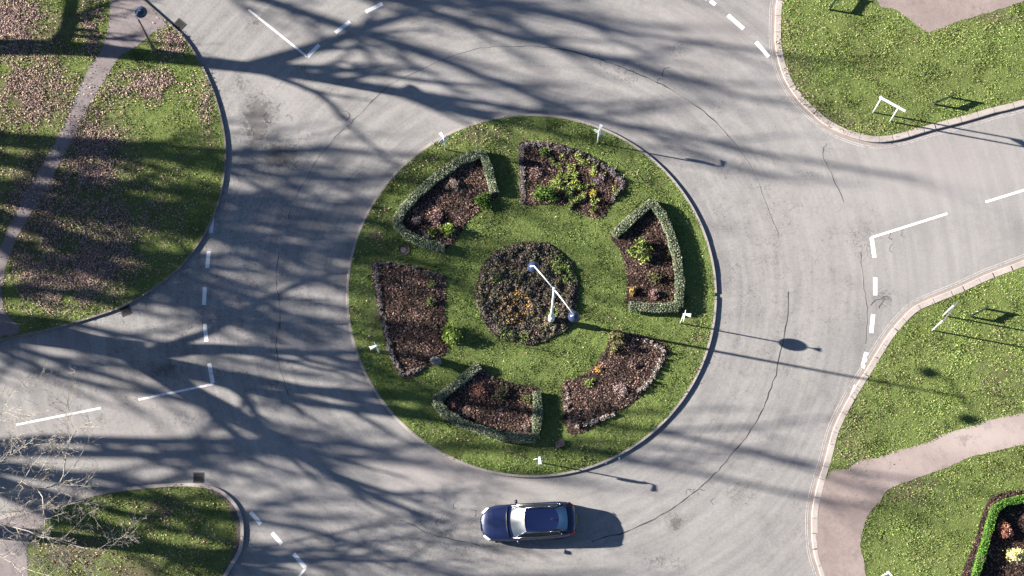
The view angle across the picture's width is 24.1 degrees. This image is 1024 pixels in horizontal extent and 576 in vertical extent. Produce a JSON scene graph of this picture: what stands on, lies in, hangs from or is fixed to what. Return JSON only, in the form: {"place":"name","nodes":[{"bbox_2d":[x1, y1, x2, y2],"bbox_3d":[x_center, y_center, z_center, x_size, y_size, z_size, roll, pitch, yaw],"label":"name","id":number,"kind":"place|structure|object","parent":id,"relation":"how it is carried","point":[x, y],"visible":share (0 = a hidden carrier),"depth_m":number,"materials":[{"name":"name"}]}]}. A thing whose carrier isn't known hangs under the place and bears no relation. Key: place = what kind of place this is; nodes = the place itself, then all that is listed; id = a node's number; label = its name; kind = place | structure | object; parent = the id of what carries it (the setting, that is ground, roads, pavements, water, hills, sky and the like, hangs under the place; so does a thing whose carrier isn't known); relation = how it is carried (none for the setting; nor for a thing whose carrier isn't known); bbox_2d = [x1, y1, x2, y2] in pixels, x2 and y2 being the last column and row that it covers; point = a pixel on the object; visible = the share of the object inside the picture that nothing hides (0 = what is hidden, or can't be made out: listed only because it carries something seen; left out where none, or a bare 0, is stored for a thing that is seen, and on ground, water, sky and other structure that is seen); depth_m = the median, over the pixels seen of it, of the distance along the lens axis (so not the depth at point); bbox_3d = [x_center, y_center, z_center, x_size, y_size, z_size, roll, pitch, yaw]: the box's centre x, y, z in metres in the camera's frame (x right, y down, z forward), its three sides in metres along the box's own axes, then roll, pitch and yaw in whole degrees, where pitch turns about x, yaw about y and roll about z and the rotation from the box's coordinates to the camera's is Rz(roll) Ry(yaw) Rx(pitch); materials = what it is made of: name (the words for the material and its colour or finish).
{"place":"outdoors","nodes":[
{"label":"outdoors","id":0,"kind":"place"},
{"bbox_2d":[0,507,54,575],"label":"path","id":1,"kind":"structure","parent":0,"point":[7,569],"depth_m":118.13,"materials":[{"name":"grey concrete"}]},
{"bbox_2d":[0,0,166,337],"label":"path","id":2,"kind":"structure","parent":0,"point":[124,34],"depth_m":122.38,"materials":[{"name":"grey concrete"}]},
{"bbox_2d":[0,0,223,338],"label":"lawn","id":3,"kind":"structure","parent":0,"point":[160,136],"depth_m":121.73,"materials":[{"name":"green plant"}]},
{"bbox_2d":[0,0,222,331],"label":"fallen leaves","id":4,"kind":"object","parent":3,"relation":"on","point":[11,26],"visible":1,"depth_m":121.52,"materials":[{"name":"brown plant"}]},
{"bbox_2d":[135,6,155,51],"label":"street lamp","id":5,"kind":"object","parent":3,"relation":"on","point":[140,11],"visible":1,"depth_m":117.67,"materials":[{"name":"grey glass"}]},
{"bbox_2d":[26,486,235,575],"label":"lawn","id":6,"kind":"structure","parent":0,"point":[137,570],"depth_m":118.17,"materials":[{"name":"green plant"}]},
{"bbox_2d":[0,362,146,575],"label":"tree","id":7,"kind":"object","parent":6,"relation":"on","point":[38,488],"visible":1,"depth_m":111.53,"materials":[{"name":"grey plant"}]},
{"bbox_2d":[23,484,241,575],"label":"fallen leaves","id":8,"kind":"object","parent":6,"relation":"on","point":[148,534],"visible":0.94,"depth_m":118.12,"materials":[{"name":"brown plant"}]},
{"bbox_2d":[0,0,1023,575],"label":"road","id":9,"kind":"structure","parent":0,"point":[330,464],"depth_m":120.57,"materials":[{"name":"grey asphalt"}]},
{"bbox_2d":[0,0,226,340],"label":"kerb","id":10,"kind":"structure","parent":9,"relation":"on","point":[181,264],"depth_m":120.96,"materials":[{"name":"grey concrete"}]},
{"bbox_2d":[0,483,243,575],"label":"kerb","id":11,"kind":"structure","parent":9,"relation":"on","point":[235,505],"depth_m":118.52,"materials":[{"name":"concrete"}]},
{"bbox_2d":[120,304,131,316],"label":"drain cover","id":12,"kind":"object","parent":9,"relation":"on","point":[125,310],"visible":1,"depth_m":120.37,"materials":[{"name":"metal"}]},
{"bbox_2d":[173,18,185,30],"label":"drain cover","id":13,"kind":"object","parent":9,"relation":"on","point":[178,25],"visible":1,"depth_m":123.14,"materials":[{"name":"metal"}]},
{"bbox_2d":[193,472,203,482],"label":"drain cover","id":14,"kind":"object","parent":9,"relation":"on","point":[198,478],"visible":1,"depth_m":118.81,"materials":[{"name":"metal"}]},
{"bbox_2d":[16,2,382,575],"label":"road markings","id":15,"kind":"object","parent":9,"relation":"on","point":[210,370],"visible":0.99,"depth_m":119.87,"materials":[{"name":"paint"}]},
{"bbox_2d":[200,487,239,575],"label":"gutter","id":16,"kind":"object","parent":9,"relation":"on","point":[234,515],"visible":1,"depth_m":118.31,"materials":[{"name":"grey concrete"}]},
{"bbox_2d":[480,500,576,542],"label":"car","id":17,"kind":"object","parent":9,"relation":"on","point":[518,523],"visible":1,"depth_m":117.39,"materials":[{"name":"blue paint"}]},
{"bbox_2d":[346,114,716,477],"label":"kerb","id":18,"kind":"structure","parent":9,"relation":"on","point":[517,475],"depth_m":120.24,"materials":[{"name":"concrete"}]},
{"bbox_2d":[202,46,903,545],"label":"road cracks","id":19,"kind":"object","parent":9,"relation":"on","point":[772,220],"visible":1,"depth_m":120.46,"materials":[{"name":"black asphalt"}]},
{"bbox_2d":[805,456,819,575],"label":"edge line","id":20,"kind":"object","parent":9,"relation":"on","point":[805,515],"visible":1,"depth_m":118.46,"materials":[{"name":"paint"}]},
{"bbox_2d":[807,457,821,575],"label":"edge line","id":21,"kind":"object","parent":9,"relation":"on","point":[807,515],"visible":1,"depth_m":118.46,"materials":[{"name":"paint"}]},
{"bbox_2d":[808,457,824,575],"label":"gutter","id":22,"kind":"object","parent":9,"relation":"on","point":[810,513],"visible":1,"depth_m":118.47,"materials":[{"name":"concrete"}]},
{"bbox_2d":[710,0,1023,392],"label":"road markings","id":23,"kind":"object","parent":9,"relation":"on","point":[742,27],"visible":1,"depth_m":121.17,"materials":[{"name":"paint"}]},
{"bbox_2d":[769,2,1023,147],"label":"edge line","id":24,"kind":"object","parent":9,"relation":"on","point":[849,142],"visible":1,"depth_m":122.21,"materials":[{"name":"paint"}]},
{"bbox_2d":[771,1,1023,146],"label":"edge line","id":25,"kind":"object","parent":9,"relation":"on","point":[855,142],"visible":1,"depth_m":122.20,"materials":[{"name":"paint"}]},
{"bbox_2d":[772,0,1023,145],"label":"gutter","id":26,"kind":"object","parent":9,"relation":"on","point":[850,138],"visible":1,"depth_m":122.23,"materials":[{"name":"concrete"}]},
{"bbox_2d":[775,0,1023,142],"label":"kerb","id":27,"kind":"structure","parent":9,"relation":"on","point":[910,133],"depth_m":122.14,"materials":[{"name":"concrete"}]},
{"bbox_2d":[811,260,1023,575],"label":"kerb","id":28,"kind":"structure","parent":9,"relation":"on","point":[909,314],"depth_m":119.64,"materials":[{"name":"concrete"}]},
{"bbox_2d":[820,254,1023,454],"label":"edge line","id":29,"kind":"object","parent":9,"relation":"on","point":[890,322],"visible":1,"depth_m":120.31,"materials":[{"name":"paint"}]},
{"bbox_2d":[821,256,1023,456],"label":"edge line","id":30,"kind":"object","parent":9,"relation":"on","point":[889,326],"visible":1,"depth_m":120.27,"materials":[{"name":"paint"}]},
{"bbox_2d":[823,257,1023,457],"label":"gutter","id":31,"kind":"object","parent":9,"relation":"on","point":[887,333],"visible":1,"depth_m":120.20,"materials":[{"name":"concrete"}]},
{"bbox_2d":[348,115,715,474],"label":"lawn","id":32,"kind":"structure","parent":0,"point":[530,222],"depth_m":120.34,"materials":[{"name":"green plant"}]},
{"bbox_2d":[369,343,379,352],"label":"traffic sign","id":33,"kind":"object","parent":32,"relation":"on","point":[372,347],"visible":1,"depth_m":117.66,"materials":[{"name":"white metal"}]},
{"bbox_2d":[398,244,409,255],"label":"inspection cover","id":34,"kind":"object","parent":32,"relation":"on","point":[403,249],"visible":1,"depth_m":120.82,"materials":[{"name":"metal"}]},
{"bbox_2d":[371,260,447,378],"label":"flower bed","id":35,"kind":"object","parent":32,"relation":"on","point":[415,322],"visible":1,"depth_m":120.14,"materials":[{"name":"soil"}]},
{"bbox_2d":[426,295,436,305],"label":"shrub","id":36,"kind":"object","parent":35,"relation":"on","point":[429,301],"visible":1,"depth_m":120.14,"materials":[{"name":"green plant"}]},
{"bbox_2d":[427,279,435,287],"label":"shrub","id":37,"kind":"object","parent":35,"relation":"on","point":[432,283],"visible":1,"depth_m":120.28,"materials":[{"name":"green plant"}]},
{"bbox_2d":[429,356,441,365],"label":"rock","id":38,"kind":"object","parent":35,"relation":"on","point":[435,360],"visible":1,"depth_m":119.43,"materials":[{"name":"grey stone"}]},
{"bbox_2d":[441,321,462,345],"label":"shrub","id":39,"kind":"object","parent":35,"relation":"on","point":[450,335],"visible":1,"depth_m":119.55,"materials":[{"name":"green plant"}]},
{"bbox_2d":[438,132,448,149],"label":"traffic sign","id":40,"kind":"object","parent":32,"relation":"on","point":[443,137],"visible":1,"depth_m":119.77,"materials":[{"name":"white metal"}]},
{"bbox_2d":[393,154,497,249],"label":"flower bed","id":41,"kind":"object","parent":32,"relation":"on","point":[459,209],"visible":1,"depth_m":121.17,"materials":[{"name":"soil"}]},
{"bbox_2d":[408,215,421,224],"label":"shrub","id":42,"kind":"object","parent":41,"relation":"on","point":[415,220],"visible":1,"depth_m":120.80,"materials":[{"name":"grey plant"}]},
{"bbox_2d":[419,230,431,247],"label":"shrub","id":43,"kind":"object","parent":41,"relation":"on","point":[425,234],"visible":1,"depth_m":120.77,"materials":[{"name":"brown plant"}]},
{"bbox_2d":[427,227,435,238],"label":"shrub","id":44,"kind":"object","parent":41,"relation":"on","point":[431,232],"visible":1,"depth_m":120.76,"materials":[{"name":"green plant"}]},
{"bbox_2d":[428,209,443,226],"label":"shrub","id":45,"kind":"object","parent":41,"relation":"on","point":[435,215],"visible":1,"depth_m":120.88,"materials":[{"name":"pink plant"}]},
{"bbox_2d":[439,220,455,237],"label":"shrub","id":46,"kind":"object","parent":41,"relation":"on","point":[448,229],"visible":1,"depth_m":120.70,"materials":[{"name":"green plant"}]},
{"bbox_2d":[443,178,459,190],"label":"shrub","id":47,"kind":"object","parent":41,"relation":"on","point":[454,185],"visible":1,"depth_m":121.13,"materials":[{"name":"grey plant"}]},
{"bbox_2d":[471,191,491,209],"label":"shrub","id":48,"kind":"object","parent":41,"relation":"on","point":[482,199],"visible":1,"depth_m":120.99,"materials":[{"name":"green plant"}]},
{"bbox_2d":[392,148,498,252],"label":"hedge","id":49,"kind":"object","parent":32,"relation":"on","point":[420,191],"visible":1,"depth_m":120.96,"materials":[{"name":"green plant"}]},
{"bbox_2d":[432,363,540,443],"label":"flower bed","id":50,"kind":"object","parent":32,"relation":"on","point":[508,416],"visible":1,"depth_m":119.25,"materials":[{"name":"soil"}]},
{"bbox_2d":[446,395,457,410],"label":"shrub","id":51,"kind":"object","parent":50,"relation":"on","point":[452,403],"visible":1,"depth_m":119.18,"materials":[{"name":"brown plant"}]},
{"bbox_2d":[469,380,488,399],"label":"shrub","id":52,"kind":"object","parent":50,"relation":"on","point":[480,392],"visible":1,"depth_m":119.28,"materials":[{"name":"brown plant"}]},
{"bbox_2d":[491,384,511,404],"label":"shrub","id":53,"kind":"object","parent":50,"relation":"on","point":[501,393],"visible":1,"depth_m":119.16,"materials":[{"name":"green plant"}]},
{"bbox_2d":[517,421,531,432],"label":"shrub","id":54,"kind":"object","parent":50,"relation":"on","point":[524,426],"visible":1,"depth_m":119.00,"materials":[{"name":"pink plant"}]},
{"bbox_2d":[520,394,532,405],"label":"shrub","id":55,"kind":"object","parent":50,"relation":"on","point":[523,398],"visible":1,"depth_m":119.18,"materials":[{"name":"green plant"}]},
{"bbox_2d":[432,361,542,443],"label":"hedge","id":56,"kind":"object","parent":32,"relation":"on","point":[440,406],"visible":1,"depth_m":118.85,"materials":[{"name":"green plant"}]},
{"bbox_2d":[474,241,578,344],"bbox_3d":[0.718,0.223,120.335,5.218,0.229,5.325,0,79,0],"label":"flower bed","id":57,"kind":"object","parent":32,"relation":"on","point":[516,309],"visible":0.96,"depth_m":120.31,"materials":[{"name":"plant"}]},
{"bbox_2d":[528,261,579,321],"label":"street lamp","id":58,"kind":"object","parent":57,"relation":"on","point":[534,267],"visible":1,"depth_m":112.19,"materials":[{"name":"white metal"}]},
{"bbox_2d":[346,120,708,464],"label":"fallen leaves","id":59,"kind":"object","parent":32,"relation":"on","point":[504,239],"visible":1,"depth_m":120.90,"materials":[{"name":"brown plant"}]},
{"bbox_2d":[533,457,544,464],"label":"traffic sign","id":60,"kind":"object","parent":32,"relation":"on","point":[539,461],"visible":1,"depth_m":116.62,"materials":[{"name":"white metal"}]},
{"bbox_2d":[555,439,564,447],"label":"ground box","id":61,"kind":"object","parent":32,"relation":"on","point":[559,443],"visible":1,"depth_m":118.89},
{"bbox_2d":[518,139,626,217],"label":"flower bed","id":62,"kind":"object","parent":32,"relation":"on","point":[532,157],"visible":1,"depth_m":121.41,"materials":[{"name":"soil"}]},
{"bbox_2d":[529,165,544,179],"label":"shrub","id":63,"kind":"object","parent":62,"relation":"on","point":[537,173],"visible":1,"depth_m":121.38,"materials":[{"name":"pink plant"}]},
{"bbox_2d":[540,147,548,156],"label":"shrub","id":64,"kind":"object","parent":62,"relation":"on","point":[544,150],"visible":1,"depth_m":121.49,"materials":[{"name":"green plant"}]},
{"bbox_2d":[532,183,559,203],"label":"shrub","id":65,"kind":"object","parent":62,"relation":"on","point":[541,191],"visible":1,"depth_m":120.93,"materials":[{"name":"green plant"}]},
{"bbox_2d":[550,177,557,185],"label":"perennial plant","id":66,"kind":"object","parent":62,"relation":"in","point":[554,181],"visible":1,"depth_m":121.26,"materials":[{"name":"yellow plant"}]},
{"bbox_2d":[555,177,565,187],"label":"perennial plant","id":67,"kind":"object","parent":62,"relation":"in","point":[559,184],"visible":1,"depth_m":121.24,"materials":[{"name":"green plant"}]},
{"bbox_2d":[565,192,572,199],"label":"perennial plant","id":68,"kind":"object","parent":62,"relation":"in","point":[568,194],"visible":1,"depth_m":121.14,"materials":[{"name":"green plant"}]},
{"bbox_2d":[564,201,574,209],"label":"perennial plant","id":69,"kind":"object","parent":62,"relation":"in","point":[569,204],"visible":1,"depth_m":121.07,"materials":[{"name":"green plant"}]},
{"bbox_2d":[570,171,578,180],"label":"perennial plant","id":70,"kind":"object","parent":62,"relation":"in","point":[574,175],"visible":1,"depth_m":121.30,"materials":[{"name":"green plant"}]},
{"bbox_2d":[582,158,590,166],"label":"perennial plant","id":71,"kind":"object","parent":62,"relation":"in","point":[588,162],"visible":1,"depth_m":121.53,"materials":[{"name":"green plant"}]},
{"bbox_2d":[589,190,597,198],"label":"shrub","id":72,"kind":"object","parent":62,"relation":"on","point":[593,193],"visible":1,"depth_m":121.16,"materials":[{"name":"yellow plant"}]},
{"bbox_2d":[589,196,599,206],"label":"perennial plant","id":73,"kind":"object","parent":62,"relation":"in","point":[595,201],"visible":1,"depth_m":121.12,"materials":[{"name":"green plant"}]},
{"bbox_2d":[591,169,606,183],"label":"shrub","id":74,"kind":"object","parent":62,"relation":"on","point":[601,177],"visible":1,"depth_m":121.34,"materials":[{"name":"pink plant"}]},
{"bbox_2d":[594,124,604,143],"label":"traffic sign","id":75,"kind":"object","parent":32,"relation":"on","point":[599,131],"visible":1,"depth_m":119.75,"materials":[{"name":"white metal"}]},
{"bbox_2d":[561,333,669,434],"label":"flower bed","id":76,"kind":"object","parent":32,"relation":"on","point":[598,399],"visible":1,"depth_m":119.49,"materials":[{"name":"soil"}]},
{"bbox_2d":[584,377,594,387],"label":"shrub","id":77,"kind":"object","parent":76,"relation":"on","point":[588,383],"visible":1,"depth_m":119.42,"materials":[{"name":"green plant"}]},
{"bbox_2d":[607,327,626,356],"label":"shrub","id":78,"kind":"object","parent":76,"relation":"on","point":[618,335],"visible":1,"depth_m":119.58,"materials":[{"name":"green plant"}]},
{"bbox_2d":[612,383,626,398],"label":"shrub","id":79,"kind":"object","parent":76,"relation":"on","point":[621,388],"visible":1,"depth_m":119.30,"materials":[{"name":"pink plant"}]},
{"bbox_2d":[626,360,637,369],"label":"shrub","id":80,"kind":"object","parent":76,"relation":"on","point":[632,365],"visible":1,"depth_m":119.54,"materials":[{"name":"pink plant"}]},
{"bbox_2d":[610,200,683,307],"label":"flower bed","id":81,"kind":"object","parent":32,"relation":"on","point":[647,226],"visible":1,"depth_m":120.61,"materials":[{"name":"soil"}]},
{"bbox_2d":[629,286,635,295],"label":"shrub","id":82,"kind":"object","parent":81,"relation":"on","point":[632,290],"visible":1,"depth_m":120.16,"materials":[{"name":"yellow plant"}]},
{"bbox_2d":[627,237,653,264],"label":"shrub","id":83,"kind":"object","parent":81,"relation":"on","point":[640,244],"visible":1,"depth_m":120.41,"materials":[{"name":"green plant"}]},
{"bbox_2d":[647,268,662,285],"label":"shrub","id":84,"kind":"object","parent":81,"relation":"on","point":[655,278],"visible":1,"depth_m":120.33,"materials":[{"name":"green plant"}]},
{"bbox_2d":[648,288,661,299],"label":"shrub","id":85,"kind":"object","parent":81,"relation":"on","point":[653,292],"visible":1,"depth_m":120.16,"materials":[{"name":"pink plant"}]},
{"bbox_2d":[610,199,685,313],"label":"hedge","id":86,"kind":"object","parent":32,"relation":"on","point":[644,208],"visible":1,"depth_m":120.36,"materials":[{"name":"green plant"}]},
{"bbox_2d":[680,310,690,323],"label":"traffic sign","id":87,"kind":"object","parent":32,"relation":"on","point":[687,314],"visible":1,"depth_m":117.61,"materials":[{"name":"white metal"}]},
{"bbox_2d":[781,0,1023,135],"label":"lawn","id":88,"kind":"structure","parent":0,"point":[915,57],"depth_m":122.66,"materials":[{"name":"green plant"}]},
{"bbox_2d":[775,1,996,141],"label":"fallen leaves","id":89,"kind":"object","parent":88,"relation":"on","point":[846,76],"visible":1,"depth_m":122.53,"materials":[{"name":"brown plant"}]},
{"bbox_2d":[872,96,905,121],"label":"direction sign","id":90,"kind":"object","parent":88,"relation":"on","point":[891,103],"visible":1,"depth_m":119.32,"materials":[{"name":"white metal"}]},
{"bbox_2d":[934,93,954,104],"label":"street name plate","id":91,"kind":"object","parent":88,"relation":"on","point":[951,96],"visible":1,"depth_m":121.73,"materials":[{"name":"green paint"}]},
{"bbox_2d":[816,413,1023,575],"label":"path","id":92,"kind":"structure","parent":0,"point":[843,511],"depth_m":118.70,"materials":[{"name":"beige concrete"}]},
{"bbox_2d":[825,267,1023,575],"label":"lawn","id":93,"kind":"structure","parent":0,"point":[941,486],"depth_m":119.29,"materials":[{"name":"green plant"}]},
{"bbox_2d":[831,280,1022,569],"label":"fallen leaves","id":94,"kind":"object","parent":93,"relation":"on","point":[908,424],"visible":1,"depth_m":119.24,"materials":[{"name":"brown plant"}]},
{"bbox_2d":[932,301,957,330],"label":"direction sign","id":95,"kind":"object","parent":93,"relation":"on","point":[943,320],"visible":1,"depth_m":117.52,"materials":[{"name":"white metal"}]},
{"bbox_2d":[969,306,988,317],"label":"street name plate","id":96,"kind":"object","parent":93,"relation":"on","point":[985,308],"visible":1,"depth_m":119.69,"materials":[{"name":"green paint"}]},
{"bbox_2d":[961,490,1023,575],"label":"flower bed","id":97,"kind":"object","parent":93,"relation":"on","point":[997,563],"visible":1,"depth_m":117.99,"materials":[{"name":"green plant"}]},
{"bbox_2d":[996,518,1013,538],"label":"shrub","id":98,"kind":"object","parent":97,"relation":"on","point":[1006,530],"visible":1,"depth_m":117.86,"materials":[{"name":"orange plant"}]},
{"bbox_2d":[1003,507,1014,516],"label":"shrub","id":99,"kind":"object","parent":97,"relation":"on","point":[1011,512],"visible":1,"depth_m":118.22,"materials":[{"name":"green plant"}]},
{"bbox_2d":[1002,548,1023,562],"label":"shrub","id":100,"kind":"object","parent":97,"relation":"on","point":[1016,554],"visible":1,"depth_m":117.62,"materials":[{"name":"yellow plant"}]},
{"bbox_2d":[970,494,1023,575],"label":"hedge","id":101,"kind":"object","parent":93,"relation":"on","point":[990,521],"visible":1,"depth_m":117.72,"materials":[{"name":"green plant"}]},
{"bbox_2d":[877,0,1022,31],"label":"path","id":102,"kind":"structure","parent":0,"point":[929,15],"depth_m":123.18,"materials":[{"name":"beige concrete"}]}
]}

